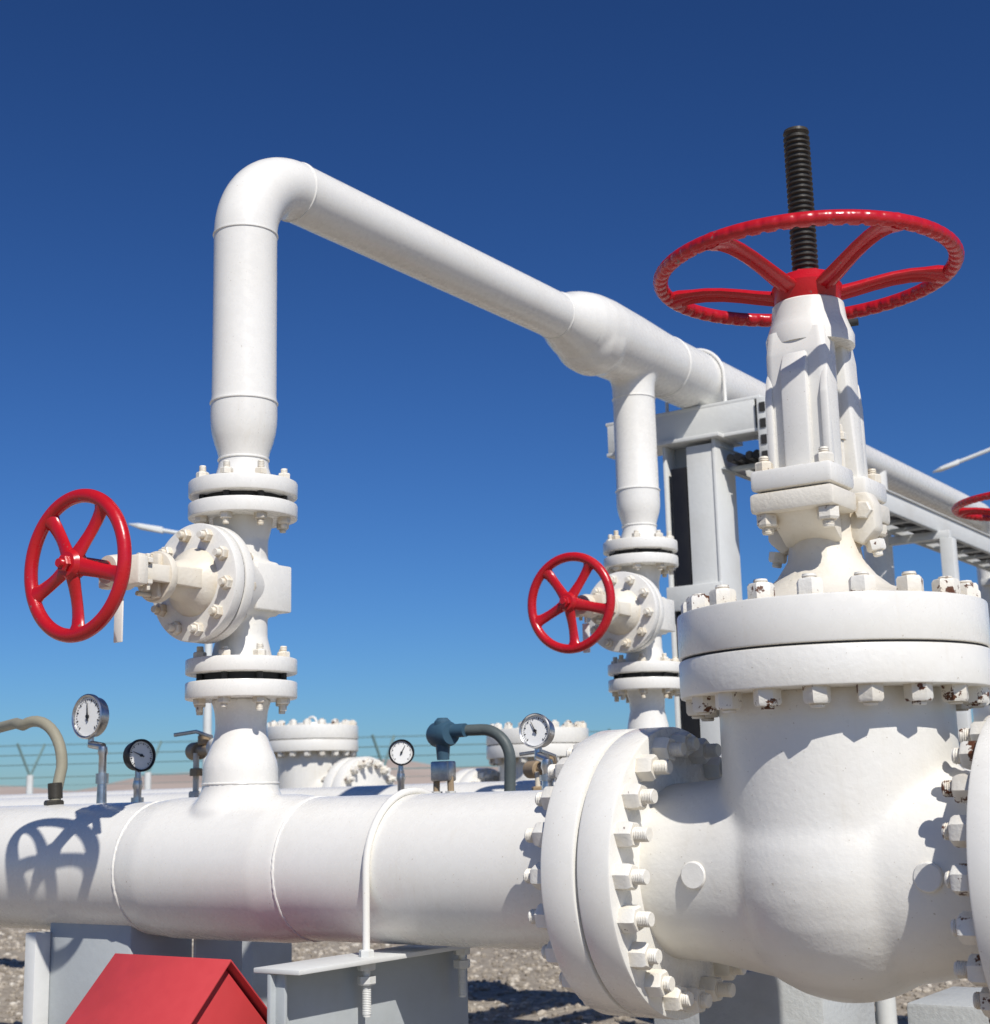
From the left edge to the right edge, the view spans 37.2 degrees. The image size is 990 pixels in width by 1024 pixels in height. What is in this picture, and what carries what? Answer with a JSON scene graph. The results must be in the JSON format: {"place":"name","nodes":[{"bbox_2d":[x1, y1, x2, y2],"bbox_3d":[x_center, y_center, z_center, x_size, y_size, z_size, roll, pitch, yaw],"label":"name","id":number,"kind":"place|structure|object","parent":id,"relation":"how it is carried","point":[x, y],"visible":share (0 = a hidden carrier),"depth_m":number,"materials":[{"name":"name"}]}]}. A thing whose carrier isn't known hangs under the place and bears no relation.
{"place":"outdoors","nodes":[
{"label":"outdoors","id":0,"kind":"place"},
{"bbox_2d":[0,759,497,794],"bbox_3d":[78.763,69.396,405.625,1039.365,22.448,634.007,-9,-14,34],"label":"desert hills","id":1,"kind":"structure","parent":0,"point":[184,780],"depth_m":487.87,"materials":[{"name":"beige sand"}]},
{"bbox_2d":[0,927,974,1023],"bbox_3d":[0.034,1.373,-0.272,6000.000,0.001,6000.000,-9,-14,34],"label":"gravel ground","id":2,"kind":"structure","parent":0,"point":[7,990],"depth_m":11.19,"materials":[{"name":"grey gravel"}]},
{"bbox_2d":[0,788,201,798],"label":"pipeline","id":3,"kind":"object","parent":2,"relation":"on","point":[108,793],"depth_m":12.44,"materials":[{"name":"white paint"}]},
{"bbox_2d":[267,716,396,788],"bbox_3d":[-1.419,2.076,11.262,1.308,1.019,0.708,-9,-14,34],"label":"check valve","id":4,"kind":"object","parent":3,"relation":"attached to","point":[321,752],"visible":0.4,"depth_m":11.01,"materials":[{"name":"white paint"}]},
{"bbox_2d":[48,923,191,1023],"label":"concrete pier","id":5,"kind":"structure","parent":2,"relation":"on","point":[81,955],"depth_m":4.55,"materials":[{"name":"grey paint"}]},
{"bbox_2d":[0,678,549,949],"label":"gas pipeline","id":6,"kind":"object","parent":5,"relation":"on","point":[241,847],"visible":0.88,"depth_m":4.12,"materials":[{"name":"white paint"}]},
{"bbox_2d":[0,716,67,805],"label":"flexible hose","id":7,"kind":"object","parent":6,"relation":"attached to","point":[53,732],"visible":0.95,"depth_m":4.97,"materials":[{"name":"rubber"}]},
{"bbox_2d":[72,694,108,802],"bbox_3d":[-1.330,0.783,4.838,0.155,0.367,0.051,-9,-14,34],"label":"pressure gauge","id":8,"kind":"object","parent":6,"relation":"attached to","point":[90,716],"visible":0.99,"depth_m":4.83,"materials":[{"name":"silver metal"}]},
{"bbox_2d":[123,739,155,801],"bbox_3d":[-1.166,0.870,4.799,0.052,0.254,0.106,-12,-15,42],"label":"pressure gauge","id":9,"kind":"object","parent":6,"relation":"attached to","point":[139,756],"visible":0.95,"depth_m":4.79,"materials":[{"name":"black plastic"}]},
{"bbox_2d":[24,460,297,714],"bbox_3d":[-0.933,0.200,4.325,0.425,0.761,0.873,-9,-14,34],"label":"gate valve","id":10,"kind":"object","parent":6,"relation":"on","point":[216,576],"visible":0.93,"depth_m":4.32,"materials":[{"name":"white paint"}]},
{"bbox_2d":[174,730,212,796],"bbox_3d":[-1.129,1.142,5.751,0.181,0.578,0.432,8,-15,-40],"label":"instrument valve manifold","id":11,"kind":"object","parent":6,"relation":"attached to","point":[195,752],"visible":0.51,"depth_m":5.85,"materials":[{"name":"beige metal"}]},
{"bbox_2d":[388,739,413,790],"bbox_3d":[-0.344,1.004,5.385,0.095,0.338,0.050,1,-12,-14],"label":"pressure gauge","id":12,"kind":"object","parent":6,"relation":"on","point":[400,752],"visible":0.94,"depth_m":5.39,"materials":[{"name":"black metal"}]},
{"bbox_2d":[357,787,469,1016],"bbox_3d":[-0.217,1.042,3.998,0.047,0.579,0.466,-9,-14,34],"label":"bolt","id":13,"kind":"object","parent":6,"relation":"attached to","point":[366,980],"visible":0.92,"depth_m":3.84,"materials":[{"name":"white paint"}]},
{"bbox_2d":[426,718,515,792],"bbox_3d":[-0.088,0.997,5.144,0.338,0.559,0.114,-9,-14,34],"label":"pressure transmitter","id":14,"kind":"object","parent":6,"relation":"attached to","point":[443,735],"visible":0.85,"depth_m":5.19,"materials":[{"name":"blue metal"}]},
{"bbox_2d":[519,713,555,789],"bbox_3d":[0.115,0.632,3.846,0.092,0.209,0.058,-9,-14,34],"label":"pressure gauge","id":15,"kind":"object","parent":6,"relation":"attached to","point":[537,731],"visible":0.91,"depth_m":3.84,"materials":[{"name":"silver metal"}]},
{"bbox_2d":[519,749,565,789],"bbox_3d":[0.219,1.127,5.356,0.162,0.520,0.390,8,-15,-40],"label":"instrument valve manifold","id":16,"kind":"object","parent":6,"relation":"attached to","point":[532,769],"visible":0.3,"depth_m":5.47,"materials":[{"name":"beige metal"}]},
{"bbox_2d":[523,126,989,1022],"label":"gate valve","id":17,"kind":"object","parent":6,"relation":"attached to","point":[819,826],"visible":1,"depth_m":3.25,"materials":[{"name":"white paint"}]},
{"bbox_2d":[22,931,241,1023],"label":"steel post","id":18,"kind":"object","parent":2,"relation":"on","point":[36,979],"visible":0.5,"depth_m":4.59,"materials":[{"name":"grey metal"}]},
{"bbox_2d":[65,953,266,1023],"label":"red equipment cover","id":19,"kind":"object","parent":2,"relation":"on","point":[137,989],"visible":0.96,"depth_m":3.72,"materials":[{"name":"metal"}]},
{"bbox_2d":[128,523,211,777],"bbox_3d":[-3.941,2.534,17.693,1.076,4.891,0.174,-1,-11,0],"label":"street lamp","id":20,"kind":"object","parent":2,"relation":"on","point":[207,719],"visible":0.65,"depth_m":17.81,"materials":[{"name":"metal"}]},
{"bbox_2d":[0,728,610,793],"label":"security fence","id":21,"kind":"object","parent":2,"relation":"on","point":[147,774],"visible":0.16,"depth_m":23.65,"materials":[{"name":"metal"}]},
{"bbox_2d":[254,945,472,1023],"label":"beam","id":22,"kind":"structure","parent":2,"relation":"on","point":[416,984],"depth_m":3.86,"materials":[{"name":"grey metal"}]},
{"bbox_2d":[0,768,970,1023],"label":"pipeline","id":23,"kind":"object","parent":2,"relation":"on","point":[257,954],"visible":0.08,"depth_m":7.49,"materials":[{"name":"white paint"}]},
{"bbox_2d":[606,395,767,756],"bbox_3d":[1.029,1.140,7.046,0.914,3.351,0.500,-9,-14,34],"label":"pipe rack support","id":24,"kind":"object","parent":2,"relation":"on","point":[701,505],"visible":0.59,"depth_m":7.16,"materials":[{"name":"grey paint"}]},
{"bbox_2d":[188,157,989,728],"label":"overhead bypass pipe","id":25,"kind":"object","parent":24,"relation":"on","point":[638,361],"visible":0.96,"depth_m":5.63,"materials":[{"name":"white metal"}]},
{"bbox_2d":[527,530,679,702],"bbox_3d":[0.522,0.431,6.422,0.425,0.761,0.853,-9,-14,34],"label":"gate valve","id":26,"kind":"object","parent":25,"relation":"on","point":[626,607],"visible":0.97,"depth_m":6.40,"materials":[{"name":"white paint"}]},
{"bbox_2d":[699,970,875,1023],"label":"concrete pier","id":27,"kind":"structure","parent":2,"relation":"on","point":[759,998],"depth_m":4.27,"materials":[{"name":"grey concrete"}]},
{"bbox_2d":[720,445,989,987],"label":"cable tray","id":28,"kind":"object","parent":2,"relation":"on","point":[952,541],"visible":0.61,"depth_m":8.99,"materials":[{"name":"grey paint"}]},
{"bbox_2d":[875,997,896,1023],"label":"instrument tubing stand","id":29,"kind":"object","parent":2,"relation":"on","point":[885,1012],"depth_m":7.04,"materials":[{"name":"grey paint"}]},
{"bbox_2d":[907,986,989,1023],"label":"concrete pier","id":30,"kind":"structure","parent":2,"relation":"on","point":[953,1005],"depth_m":4.04,"materials":[{"name":"grey concrete"}]},
{"bbox_2d":[932,448,989,472],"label":"street lamp","id":31,"kind":"object","parent":2,"relation":"on","point":[948,465],"visible":1,"depth_m":17.24,"materials":[{"name":"metal"}]},
{"bbox_3d":[2.290,1.964,6.750,0.750,1.540,0.400,-9,-14,34],"label":"rear pipeline","id":32,"kind":"object","parent":2,"relation":"on","visible":0},
{"bbox_2d":[951,492,989,747],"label":"gate valve","id":33,"kind":"object","parent":32,"relation":"attached to","point":[975,514],"visible":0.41,"depth_m":6.89,"materials":[{"name":"white paint"}]},
{"bbox_3d":[-0.543,2.755,10.522,0.900,1.590,0.400,-9,-14,34],"label":"rear pipeline","id":34,"kind":"object","parent":2,"relation":"on","visible":0},
{"bbox_2d":[445,720,588,782],"bbox_3d":[0.285,1.924,10.088,1.310,1.019,0.708,-9,-14,34],"label":"check valve","id":35,"kind":"object","parent":34,"relation":"attached to","point":[568,734],"visible":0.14,"depth_m":9.90,"materials":[{"name":"white paint"}]},
{"bbox_2d":[0,0,989,790],"label":"sky","id":36,"kind":"structure","parent":0,"point":[439,452],"materials":[{"name":"blue"}]}
]}

